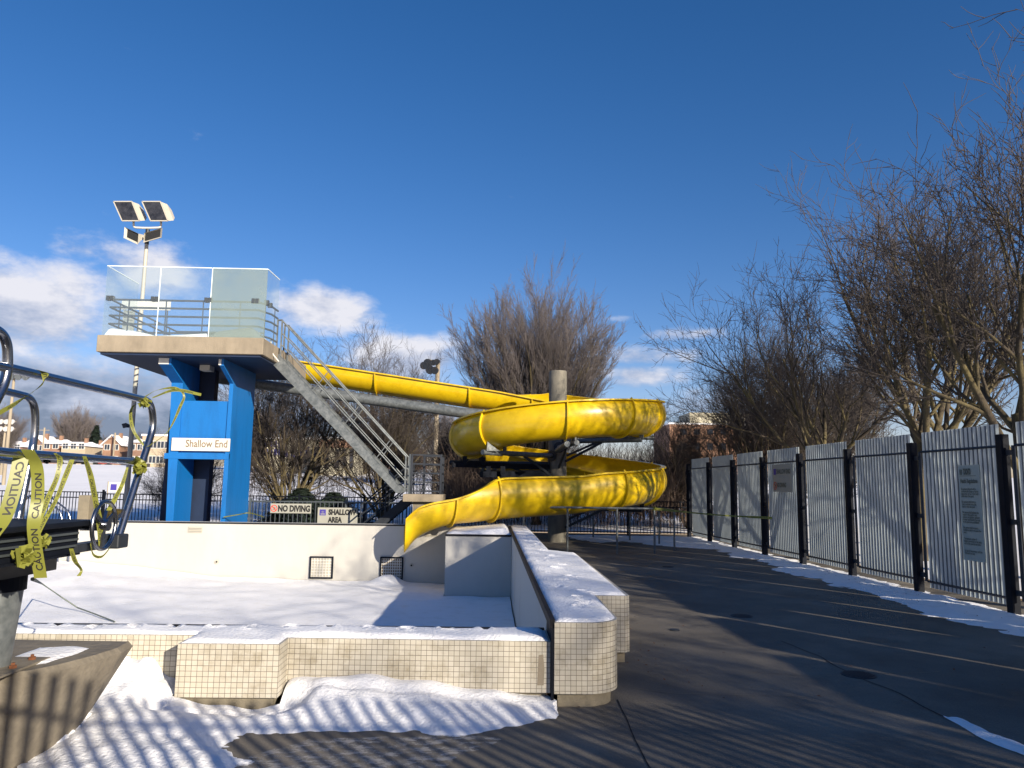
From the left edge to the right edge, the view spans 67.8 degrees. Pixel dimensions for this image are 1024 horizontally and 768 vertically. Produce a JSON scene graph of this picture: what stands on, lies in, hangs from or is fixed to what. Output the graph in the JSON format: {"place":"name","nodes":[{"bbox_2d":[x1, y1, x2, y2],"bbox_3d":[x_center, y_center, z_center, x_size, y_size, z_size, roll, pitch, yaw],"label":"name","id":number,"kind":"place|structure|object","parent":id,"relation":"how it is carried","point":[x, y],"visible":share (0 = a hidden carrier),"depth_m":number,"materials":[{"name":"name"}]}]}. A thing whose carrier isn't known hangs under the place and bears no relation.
{"place":"outdoors","nodes":[
{"label":"outdoors","id":0,"kind":"place"},
{"bbox_2d":[122,310,134,330],"bbox_3d":[-11.816,-1.531,23.425,0.349,1.478,0.069,1,-8,-1],"label":"notice board","id":1,"kind":"object","parent":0,"point":[130,320],"visible":0.42,"depth_m":23.45,"materials":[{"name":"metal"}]},
{"bbox_2d":[0,463,1021,598],"bbox_3d":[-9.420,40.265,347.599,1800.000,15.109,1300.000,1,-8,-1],"label":"snow field","id":2,"kind":"structure","parent":0,"point":[77,479],"depth_m":49.98,"materials":[{"name":"snow"}]},
{"bbox_2d":[0,419,16,474],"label":"floodlight pole","id":3,"kind":"object","parent":2,"relation":"on","point":[5,422],"visible":0.71,"depth_m":93.02,"materials":[{"name":"beige metal"}]},
{"bbox_2d":[0,403,30,448],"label":"bare tree","id":4,"kind":"object","parent":2,"relation":"on","point":[15,434],"visible":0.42,"depth_m":147.47,"materials":[{"name":"brown plant"}]},
{"bbox_2d":[1,374,29,484],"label":"floodlight pole","id":5,"kind":"object","parent":2,"relation":"on","point":[13,378],"visible":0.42,"depth_m":68.83,"materials":[{"name":"brown metal"}]},
{"bbox_2d":[9,438,28,448],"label":"house","id":6,"kind":"structure","parent":2,"relation":"on","point":[24,444],"depth_m":197.69,"materials":[{"name":"brown brick"}]},
{"bbox_2d":[36,434,53,450],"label":"house","id":7,"kind":"structure","parent":2,"relation":"on","point":[47,438],"depth_m":202.27,"materials":[{"name":"brown brick"}]},
{"bbox_2d":[42,428,49,450],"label":"utility pole","id":8,"kind":"object","parent":2,"relation":"on","point":[43,438],"visible":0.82,"depth_m":184.73,"materials":[{"name":"brown wood"}]},
{"bbox_2d":[0,490,104,518],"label":"picket fence","id":9,"kind":"object","parent":2,"relation":"on","point":[63,497],"visible":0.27,"depth_m":26.83,"materials":[{"name":"metal"}]},
{"bbox_2d":[40,436,70,463],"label":"house","id":10,"kind":"structure","parent":2,"relation":"on","point":[53,445],"depth_m":188.58,"materials":[{"name":"red brick"}]},
{"bbox_2d":[44,444,49,448],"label":"window","id":11,"kind":"structure","parent":10,"relation":"in","point":[46,446],"depth_m":188.48,"materials":[{"name":"white glass"}]},
{"bbox_2d":[52,443,58,448],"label":"window","id":12,"kind":"structure","parent":10,"relation":"in","point":[55,446],"depth_m":188.57,"materials":[{"name":"white glass"}]},
{"bbox_2d":[50,400,105,441],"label":"bare tree","id":13,"kind":"object","parent":2,"relation":"on","point":[74,429],"visible":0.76,"depth_m":209.75,"materials":[{"name":"brown plant"}]},
{"bbox_2d":[59,438,102,464],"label":"house","id":14,"kind":"structure","parent":2,"relation":"on","point":[86,446],"depth_m":186.82,"materials":[{"name":"brick"}]},
{"bbox_2d":[62,443,68,448],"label":"window","id":15,"kind":"structure","parent":14,"relation":"in","point":[63,447],"depth_m":186.64,"materials":[{"name":"white glass"}]},
{"bbox_2d":[70,443,76,448],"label":"window","id":16,"kind":"structure","parent":14,"relation":"in","point":[71,447],"depth_m":186.69,"materials":[{"name":"white glass"}]},
{"bbox_2d":[78,443,84,448],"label":"window","id":17,"kind":"structure","parent":14,"relation":"in","point":[81,445],"depth_m":186.76,"materials":[{"name":"white glass"}]},
{"bbox_2d":[88,425,103,443],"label":"spruce","id":18,"kind":"object","parent":2,"relation":"on","point":[95,438],"visible":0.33,"depth_m":211.40,"materials":[{"name":"green plant"}]},
{"bbox_2d":[100,433,128,464],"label":"house","id":19,"kind":"structure","parent":2,"relation":"on","point":[120,444],"depth_m":187.09,"materials":[{"name":"red brick"}]},
{"bbox_2d":[104,444,109,449],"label":"window","id":20,"kind":"structure","parent":19,"relation":"in","point":[106,446],"depth_m":186.92,"materials":[{"name":"white glass"}]},
{"bbox_2d":[106,481,124,498],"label":"sign","id":21,"kind":"object","parent":2,"relation":"on","point":[112,486],"visible":0.73,"depth_m":43.98,"materials":[{"name":"white plastic"}]},
{"bbox_2d":[112,433,119,464],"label":"utility pole","id":22,"kind":"object","parent":2,"relation":"on","point":[114,435],"visible":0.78,"depth_m":185.01,"materials":[{"name":"brown wood"}]},
{"bbox_2d":[127,436,142,457],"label":"house","id":23,"kind":"structure","parent":2,"relation":"on","point":[137,447],"depth_m":182.13,"materials":[{"name":"brown brick"}]},
{"bbox_2d":[137,444,141,449],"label":"window","id":24,"kind":"structure","parent":23,"relation":"in","point":[139,446],"depth_m":182.19,"materials":[{"name":"white glass"}]},
{"bbox_2d":[123,427,160,448],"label":"bare tree","id":25,"kind":"object","parent":2,"relation":"on","point":[143,433],"visible":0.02,"depth_m":187.29,"materials":[{"name":"plant"}]},
{"bbox_2d":[141,434,167,466],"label":"flat roofed building","id":26,"kind":"structure","parent":2,"relation":"on","point":[161,443],"depth_m":147.79,"materials":[{"name":"beige"}]},
{"bbox_2d":[148,456,155,462],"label":"window","id":27,"kind":"structure","parent":26,"relation":"in","point":[151,459],"depth_m":147.47,"materials":[{"name":"white glass"}]},
{"bbox_2d":[151,441,156,447],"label":"window","id":28,"kind":"structure","parent":26,"relation":"in","point":[154,445],"depth_m":147.83,"materials":[{"name":"white glass"}]},
{"bbox_2d":[155,456,163,463],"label":"window","id":29,"kind":"structure","parent":26,"relation":"in","point":[162,458],"depth_m":147.50,"materials":[{"name":"glass"}]},
{"bbox_2d":[157,441,164,448],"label":"window","id":30,"kind":"structure","parent":26,"relation":"in","point":[160,444],"depth_m":147.86,"materials":[{"name":"white glass"}]},
{"bbox_2d":[132,446,223,511],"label":"bare tree","id":31,"kind":"object","parent":2,"relation":"on","point":[154,485],"visible":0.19,"depth_m":32.24,"materials":[{"name":"brown plant"}]},
{"bbox_2d":[263,438,318,472],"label":"office building","id":32,"kind":"structure","parent":2,"relation":"on","point":[287,454],"depth_m":118.63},
{"bbox_2d":[254,488,328,522],"bbox_3d":[-7.771,4.585,28.041,3.730,1.521,3.579,5,-9,-29],"label":"yew bush","id":33,"kind":"object","parent":2,"relation":"on","point":[301,491],"visible":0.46,"depth_m":27.55,"materials":[{"name":"green plant"}]},
{"bbox_2d":[218,328,392,516],"bbox_3d":[-8.618,1.552,29.551,8.056,7.846,6.594,6,-9,-35],"label":"bare tree","id":34,"kind":"object","parent":2,"relation":"on","point":[296,460],"visible":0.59,"depth_m":28.84,"materials":[{"name":"brown plant"}]},
{"bbox_2d":[322,437,364,475],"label":"school building","id":35,"kind":"structure","parent":2,"relation":"on","point":[346,460],"depth_m":110.86,"materials":[{"name":"brown brick"}]},
{"bbox_2d":[318,492,374,523],"bbox_3d":[-6.799,4.806,29.050,3.503,1.366,3.586,1,-8,-1],"label":"yew bush","id":36,"kind":"object","parent":2,"relation":"on","point":[334,494],"visible":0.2,"depth_m":28.81,"materials":[{"name":"green plant"}]},
{"bbox_2d":[260,318,453,518],"bbox_3d":[-6.339,1.444,32.431,8.715,8.738,8.018,1,-8,-1],"label":"bare tree","id":37,"kind":"object","parent":2,"relation":"on","point":[400,425],"visible":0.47,"depth_m":31.34,"materials":[{"name":"brown plant"}]},
{"bbox_2d":[381,435,431,480],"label":"bare tree","id":38,"kind":"object","parent":2,"relation":"on","point":[416,465],"visible":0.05,"depth_m":89.90,"materials":[{"name":"brown plant"}]},
{"bbox_2d":[420,359,439,493],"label":"floodlight pole","id":39,"kind":"object","parent":2,"relation":"on","point":[425,363],"visible":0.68,"depth_m":47.93,"materials":[{"name":"grey metal"}]},
{"bbox_2d":[419,415,456,459],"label":"bare tree","id":40,"kind":"object","parent":2,"relation":"on","point":[448,422],"visible":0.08,"depth_m":78.68,"materials":[{"name":"brown plant"}]},
{"bbox_2d":[416,405,487,493],"bbox_3d":[-1.743,3.423,35.501,5.966,5.734,7.289,-3,-9,28],"label":"bare tree","id":41,"kind":"object","parent":2,"relation":"on","point":[446,446],"visible":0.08,"depth_m":34.58,"materials":[{"name":"brown plant"}]},
{"bbox_2d":[141,431,807,529],"bbox_3d":[-1.089,4.157,37.142,33.646,4.800,19.156,1,-8,-1],"label":"thicket","id":42,"kind":"object","parent":2,"relation":"on","point":[457,490],"visible":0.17,"depth_m":30.47,"materials":[{"name":"plant"}]},
{"bbox_2d":[437,244,627,524],"bbox_3d":[0.902,0.055,32.019,8.078,11.629,8.316,1,-8,-1],"label":"bare tree","id":43,"kind":"object","parent":2,"relation":"on","point":[542,355],"visible":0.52,"depth_m":30.48,"materials":[{"name":"brown plant"}]},
{"bbox_2d":[632,393,745,527],"bbox_3d":[6.702,3.078,30.604,4.396,5.553,5.371,1,-8,-3],"label":"bare tree","id":44,"kind":"object","parent":2,"relation":"on","point":[681,448],"visible":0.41,"depth_m":29.93,"materials":[{"name":"brown plant"}]},
{"bbox_2d":[654,413,796,469],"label":"brick building","id":45,"kind":"structure","parent":2,"relation":"on","point":[668,425],"depth_m":152.00,"materials":[{"name":"red brick"}]},
{"bbox_2d":[665,305,897,529],"bbox_3d":[9.579,1.209,28.253,7.350,8.738,7.989,4,-8,-26],"label":"bare tree","id":46,"kind":"object","parent":2,"relation":"on","point":[741,442],"visible":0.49,"depth_m":28.59,"materials":[{"name":"brown plant"}]},
{"bbox_2d":[696,293,911,498],"bbox_3d":[11.948,0.991,33.371,12.347,10.611,11.358,5,-9,-30],"label":"bare tree","id":47,"kind":"object","parent":2,"relation":"on","point":[852,430],"visible":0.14,"depth_m":32.06,"materials":[{"name":"brown plant"}]},
{"bbox_2d":[632,235,981,464],"bbox_3d":[8.636,0.180,23.161,9.373,9.322,7.777,2,-8,-5],"label":"bare tree","id":48,"kind":"object","parent":2,"relation":"on","point":[804,427],"visible":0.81,"depth_m":23.81,"materials":[{"name":"brown plant"}]},
{"bbox_2d":[756,124,1023,433],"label":"bare tree","id":49,"kind":"object","parent":2,"relation":"on","point":[947,419],"visible":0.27,"depth_m":22.43,"materials":[{"name":"brown plant"}]},
{"bbox_2d":[786,23,1023,560],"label":"bare tree","id":50,"kind":"object","parent":2,"relation":"on","point":[926,415],"visible":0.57,"depth_m":18.39,"materials":[{"name":"brown plant"}]},
{"bbox_2d":[830,62,1023,557],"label":"bare tree","id":51,"kind":"object","parent":2,"relation":"on","point":[982,393],"visible":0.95,"depth_m":14.97,"materials":[{"name":"brown plant"}]},
{"bbox_2d":[943,0,1023,215],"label":"bare tree","id":52,"kind":"object","parent":2,"relation":"on","point":[1000,25],"visible":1,"depth_m":10.97,"materials":[{"name":"brown plant"}]},
{"bbox_2d":[0,0,1023,600],"label":"sky","id":53,"kind":"structure","parent":0,"point":[391,163],"materials":[{"name":"blue"}]},
{"bbox_2d":[15,533,1023,767],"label":"pool deck","id":54,"kind":"structure","parent":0,"point":[701,595],"depth_m":6.34,"materials":[{"name":"concrete"}]},
{"bbox_2d":[22,495,62,518],"bbox_3d":[-12.300,3.520,19.984,1.094,1.268,0.044,1,-8,-1],"label":"grab rail","id":55,"kind":"object","parent":54,"relation":"on","point":[59,511],"visible":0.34,"depth_m":20.01,"materials":[{"name":"metal"}]},
{"bbox_2d":[44,494,70,518],"bbox_3d":[-12.383,3.588,20.477,1.119,1.261,0.044,1,-8,-1],"label":"grab rail","id":56,"kind":"object","parent":54,"relation":"on","point":[60,504],"visible":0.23,"depth_m":20.51,"materials":[{"name":"metal"}]},
{"bbox_2d":[0,640,131,767],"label":"concrete plinth","id":57,"kind":"structure","parent":54,"relation":"on","point":[45,707],"depth_m":4.57,"materials":[{"name":"concrete"}]},
{"bbox_2d":[15,646,88,664],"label":"snow","id":58,"kind":"structure","parent":57,"relation":"on","point":[54,653],"depth_m":4.82,"materials":[{"name":"snow"}]},
{"bbox_2d":[0,326,156,678],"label":"diving stand","id":59,"kind":"object","parent":57,"relation":"on","point":[63,533],"visible":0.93,"depth_m":4.48,"materials":[{"name":"metal"}]},
{"bbox_2d":[0,457,27,534],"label":"caution tape","id":60,"kind":"object","parent":59,"relation":"attached to","point":[12,493],"visible":0.99,"depth_m":3.91,"materials":[{"name":"plastic"}]},
{"bbox_2d":[0,370,48,414],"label":"caution tape","id":61,"kind":"object","parent":59,"relation":"hanging from","point":[15,403],"visible":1,"depth_m":3.86,"materials":[{"name":"plastic"}]},
{"bbox_2d":[10,533,51,568],"bbox_3d":[-2.515,0.869,3.980,0.116,0.173,0.262,1,-8,-1],"label":"tape knot","id":62,"kind":"object","parent":59,"relation":"attached to","point":[24,556],"visible":0.9,"depth_m":3.92,"materials":[{"name":"plastic"}]},
{"bbox_2d":[21,449,46,577],"bbox_3d":[-2.514,0.688,4.008,0.052,0.675,0.257,1,-8,-1],"label":"caution tape","id":63,"kind":"object","parent":59,"relation":"hanging from","point":[36,504],"visible":0.99,"depth_m":4.03,"materials":[{"name":"plastic"}]},
{"bbox_2d":[40,453,62,523],"bbox_3d":[-2.515,0.570,4.144,0.025,0.388,0.168,1,-8,-1],"label":"caution tape","id":64,"kind":"object","parent":59,"relation":"attached to","point":[54,482],"visible":0.98,"depth_m":4.18,"materials":[{"name":"plastic"}]},
{"bbox_2d":[40,460,73,532],"bbox_3d":[-2.517,0.627,4.193,0.024,0.429,0.295,1,-8,-1],"label":"caution tape","id":65,"kind":"object","parent":59,"relation":"attached to","point":[60,489],"visible":0.96,"depth_m":4.24,"materials":[{"name":"plastic"}]},
{"bbox_2d":[69,549,82,575],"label":"caution tape","id":66,"kind":"object","parent":59,"relation":"hanging from","point":[74,558],"visible":1,"depth_m":4.41,"materials":[{"name":"plastic"}]},
{"bbox_2d":[82,456,102,545],"bbox_3d":[-2.529,0.712,4.594,0.031,0.542,0.290,1,-8,-1],"label":"caution tape","id":67,"kind":"object","parent":59,"relation":"on","point":[91,479],"visible":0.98,"depth_m":4.60,"materials":[{"name":"plastic"}]},
{"bbox_2d":[90,543,109,557],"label":"caution tape","id":68,"kind":"object","parent":59,"relation":"hanging from","point":[94,555],"visible":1,"depth_m":4.65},
{"bbox_2d":[107,467,128,509],"bbox_3d":[-2.536,0.672,4.906,0.027,0.275,0.214,1,-8,-1],"label":"caution tape","id":69,"kind":"object","parent":59,"relation":"attached to","point":[117,494],"visible":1,"depth_m":4.93,"materials":[{"name":"plastic"}]},
{"bbox_2d":[129,404,143,445],"bbox_3d":[-2.652,0.275,5.387,0.120,0.329,0.011,1,-8,-1],"label":"caution tape","id":70,"kind":"object","parent":59,"relation":"attached to","point":[132,425],"visible":0.89,"depth_m":5.38,"materials":[{"name":"plastic"}]},
{"bbox_2d":[132,456,146,475],"bbox_3d":[-2.558,0.562,5.240,0.102,0.136,0.099,5,-9,-30],"label":"tape knot","id":71,"kind":"object","parent":59,"relation":"attached to","point":[140,465],"visible":0.96,"depth_m":5.22,"materials":[{"name":"plastic"}]},
{"bbox_2d":[138,397,151,408],"bbox_3d":[-2.556,0.134,5.318,0.086,0.085,0.078,-2,-8,19],"label":"tape knot","id":72,"kind":"object","parent":59,"relation":"attached to","point":[145,402],"visible":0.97,"depth_m":5.31,"materials":[{"name":"plastic"}]},
{"bbox_2d":[146,387,200,446],"bbox_3d":[-2.415,0.232,5.399,0.398,0.432,0.011,1,-8,-1],"label":"caution tape","id":73,"kind":"object","parent":59,"relation":"attached to","point":[176,389],"visible":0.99,"depth_m":5.42,"materials":[{"name":"plastic"}]},
{"bbox_2d":[77,495,93,518],"bbox_3d":[-12.603,3.888,22.500,0.320,1.197,0.300,1,-8,-1],"label":"concrete post","id":74,"kind":"object","parent":54,"relation":"on","point":[85,507],"visible":0.43,"depth_m":22.40,"materials":[{"name":"concrete"}]},
{"bbox_2d":[113,201,174,508],"bbox_3d":[-12.670,-0.725,25.383,1.964,11.101,0.700,1,-8,-1],"label":"floodlight mast","id":75,"kind":"object","parent":54,"relation":"on","point":[133,212],"visible":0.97,"depth_m":25.86,"materials":[{"name":"metal"}]},
{"bbox_2d":[96,265,305,521],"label":"slide tower","id":76,"kind":"structure","parent":54,"relation":"on","point":[207,429],"depth_m":20.74,"materials":[{"name":"blue paint"}]},
{"bbox_2d":[121,301,170,334],"bbox_3d":[-11.458,-1.670,23.758,1.513,1.852,0.065,1,-8,-1],"label":"notice board","id":77,"kind":"object","parent":76,"relation":"attached to","point":[144,304],"visible":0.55,"depth_m":23.83,"materials":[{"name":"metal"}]},
{"bbox_2d":[105,328,212,336],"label":"snow","id":78,"kind":"structure","parent":76,"relation":"on","point":[112,331],"depth_m":19.86,"materials":[{"name":"snow"}]},
{"bbox_2d":[212,327,264,338],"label":"snow","id":79,"kind":"structure","parent":76,"relation":"on","point":[249,332],"depth_m":19.92,"materials":[{"name":"snow"}]},
{"bbox_2d":[223,512,263,517],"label":"caution tape","id":80,"kind":"object","parent":76,"relation":"attached to","point":[243,513],"visible":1,"depth_m":20.32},
{"bbox_2d":[17,656,558,767],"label":"snow","id":81,"kind":"structure","parent":54,"relation":"on","point":[139,715],"depth_m":5.24,"materials":[{"name":"snow"}]},
{"bbox_2d":[15,520,628,709],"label":"swimming pool","id":82,"kind":"structure","parent":54,"relation":"in","point":[570,664],"depth_m":5.92,"materials":[{"name":"tile"}]},
{"bbox_2d":[18,561,514,626],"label":"snow","id":83,"kind":"structure","parent":82,"relation":"on","point":[123,594],"depth_m":15.16,"materials":[{"name":"snow"}]},
{"bbox_2d":[30,577,114,621],"bbox_3d":[-5.076,2.604,9.180,1.095,1.768,10.984,5,-9,-30],"label":"cable","id":84,"kind":"object","parent":83,"relation":"on","point":[33,579],"visible":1,"depth_m":13.17,"materials":[{"name":"rubber"}]},
{"bbox_2d":[16,622,547,643],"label":"snow","id":85,"kind":"structure","parent":82,"relation":"on","point":[251,634],"depth_m":5.92,"materials":[{"name":"snow"}]},
{"bbox_2d":[447,524,510,534],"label":"snow","id":86,"kind":"structure","parent":82,"relation":"on","point":[498,529],"depth_m":17.00,"materials":[{"name":"snow"}]},
{"bbox_2d":[511,525,625,621],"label":"snow","id":87,"kind":"structure","parent":82,"relation":"on","point":[571,585],"depth_m":8.02,"materials":[{"name":"snow"}]},
{"bbox_2d":[248,498,412,523],"bbox_3d":[-4.882,3.983,22.346,5.661,1.180,0.060,1,-8,-1],"label":"railing fence","id":88,"kind":"object","parent":54,"relation":"on","point":[262,501],"visible":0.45,"depth_m":22.36,"materials":[{"name":"metal"}]},
{"bbox_2d":[270,503,310,513],"bbox_3d":[-6.471,3.639,22.278,1.180,0.278,0.018,1,-8,-1],"label":"no diving sign","id":89,"kind":"object","parent":88,"relation":"attached to","point":[288,508],"visible":1,"depth_m":22.27,"materials":[{"name":"plastic"}]},
{"bbox_2d":[317,507,357,522],"bbox_3d":[-5.101,3.881,22.259,1.160,0.527,0.026,1,-8,-1],"label":"shallow area sign","id":90,"kind":"object","parent":88,"relation":"attached to","point":[337,515],"visible":0.92,"depth_m":22.26,"materials":[{"name":"plastic"}]},
{"bbox_2d":[274,319,444,523],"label":"metal staircase","id":91,"kind":"structure","parent":54,"relation":"on","point":[292,375],"depth_m":21.01,"materials":[{"name":"metal"}]},
{"bbox_2d":[238,735,500,767],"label":"slush","id":92,"kind":"object","parent":54,"relation":"on","point":[378,760],"visible":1,"depth_m":4.70,"materials":[{"name":"grey"}]},
{"bbox_2d":[102,491,695,536],"bbox_3d":[-3.991,4.495,26.389,20.580,1.260,0.060,1,-8,1],"label":"picket fence","id":93,"kind":"object","parent":54,"relation":"on","point":[364,499],"visible":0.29,"depth_m":26.43,"materials":[{"name":"metal"}]},
{"bbox_2d":[219,361,666,552],"bbox_3d":[-2.436,1.691,22.251,14.211,5.766,8.473,1,-8,-1],"label":"water slide","id":94,"kind":"object","parent":54,"relation":"on","point":[489,430],"visible":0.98,"depth_m":21.01,"materials":[{"name":"plastic"}]},
{"bbox_2d":[522,506,655,553],"bbox_3d":[1.944,3.676,19.197,3.372,1.146,0.393,0,-8,2],"label":"pipe railing","id":95,"kind":"object","parent":54,"relation":"on","point":[567,508],"visible":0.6,"depth_m":19.36,"materials":[{"name":"metal"}]},
{"bbox_2d":[656,508,771,518],"bbox_3d":[4.961,3.212,18.923,2.835,0.220,0.012,-2,-8,18],"label":"caution tape","id":96,"kind":"object","parent":95,"relation":"attached to","point":[758,517],"visible":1,"depth_m":18.88,"materials":[{"name":"plastic"}]},
{"bbox_2d":[592,506,675,550],"bbox_3d":[3.834,4.188,22.617,0.818,1.087,4.741,4,-8,-21],"label":"pipe railing","id":97,"kind":"object","parent":54,"relation":"on","point":[658,524],"visible":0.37,"depth_m":22.42,"materials":[{"name":"metal"}]},
{"bbox_2d":[617,699,650,767],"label":"joint line","id":98,"kind":"object","parent":54,"relation":"on","point":[632,733],"visible":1,"depth_m":5.15,"materials":[{"name":"black paint"}]},
{"bbox_2d":[730,614,752,617],"bbox_3d":[3.004,3.030,9.969,0.280,0.013,0.280,1,-8,-1],"label":"drain cover","id":99,"kind":"object","parent":54,"relation":"on","point":[741,615],"visible":1,"depth_m":9.93,"materials":[{"name":"metal"}]},
{"bbox_2d":[568,535,1023,635],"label":"snow","id":100,"kind":"structure","parent":54,"relation":"on","point":[934,605],"depth_m":13.00,"materials":[{"name":"snow"}]},
{"bbox_2d":[764,671,937,675],"bbox_3d":[3.035,2.625,6.909,1.868,0.001,0.156,1,-8,-4],"label":"crack","id":101,"kind":"object","parent":54,"relation":"on","point":[838,675],"visible":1,"depth_m":6.87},
{"bbox_2d":[686,421,1023,614],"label":"corrugated fence","id":102,"kind":"object","parent":54,"relation":"on","point":[890,516],"visible":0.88,"depth_m":13.84,"materials":[{"name":"grey metal"}]},
{"bbox_2d":[773,464,792,491],"bbox_3d":[6.456,2.247,18.212,0.021,0.658,1.083,1,-8,-3],"label":"warning sign","id":103,"kind":"object","parent":102,"relation":"attached to","point":[782,477],"visible":1,"depth_m":18.18,"materials":[{"name":"metal"}]},
{"bbox_2d":[958,464,985,562],"bbox_3d":[6.835,1.914,11.332,0.020,1.414,0.490,1,-8,-3],"label":"regulations sign","id":104,"kind":"object","parent":102,"relation":"attached to","point":[972,518],"visible":1,"depth_m":11.31,"materials":[{"name":"metal"}]},
{"bbox_2d":[840,670,876,678],"bbox_3d":[3.125,2.619,6.874,0.300,0.013,0.300,1,-8,-1],"label":"drain cover","id":105,"kind":"object","parent":54,"relation":"on","point":[857,674],"visible":1,"depth_m":6.84,"materials":[{"name":"metal"}]},
{"bbox_2d":[782,641,941,715],"bbox_3d":[3.098,2.637,6.994,0.071,0.001,2.770,1,-8,-5],"label":"crack","id":106,"kind":"object","parent":54,"relation":"on","point":[869,681],"visible":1,"depth_m":6.53,"materials":[{"name":"black paint"}]},
{"bbox_2d":[944,716,1023,754],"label":"snow","id":107,"kind":"structure","parent":54,"relation":"on","point":[1001,741],"depth_m":5.12,"materials":[{"name":"snow"}]}
]}

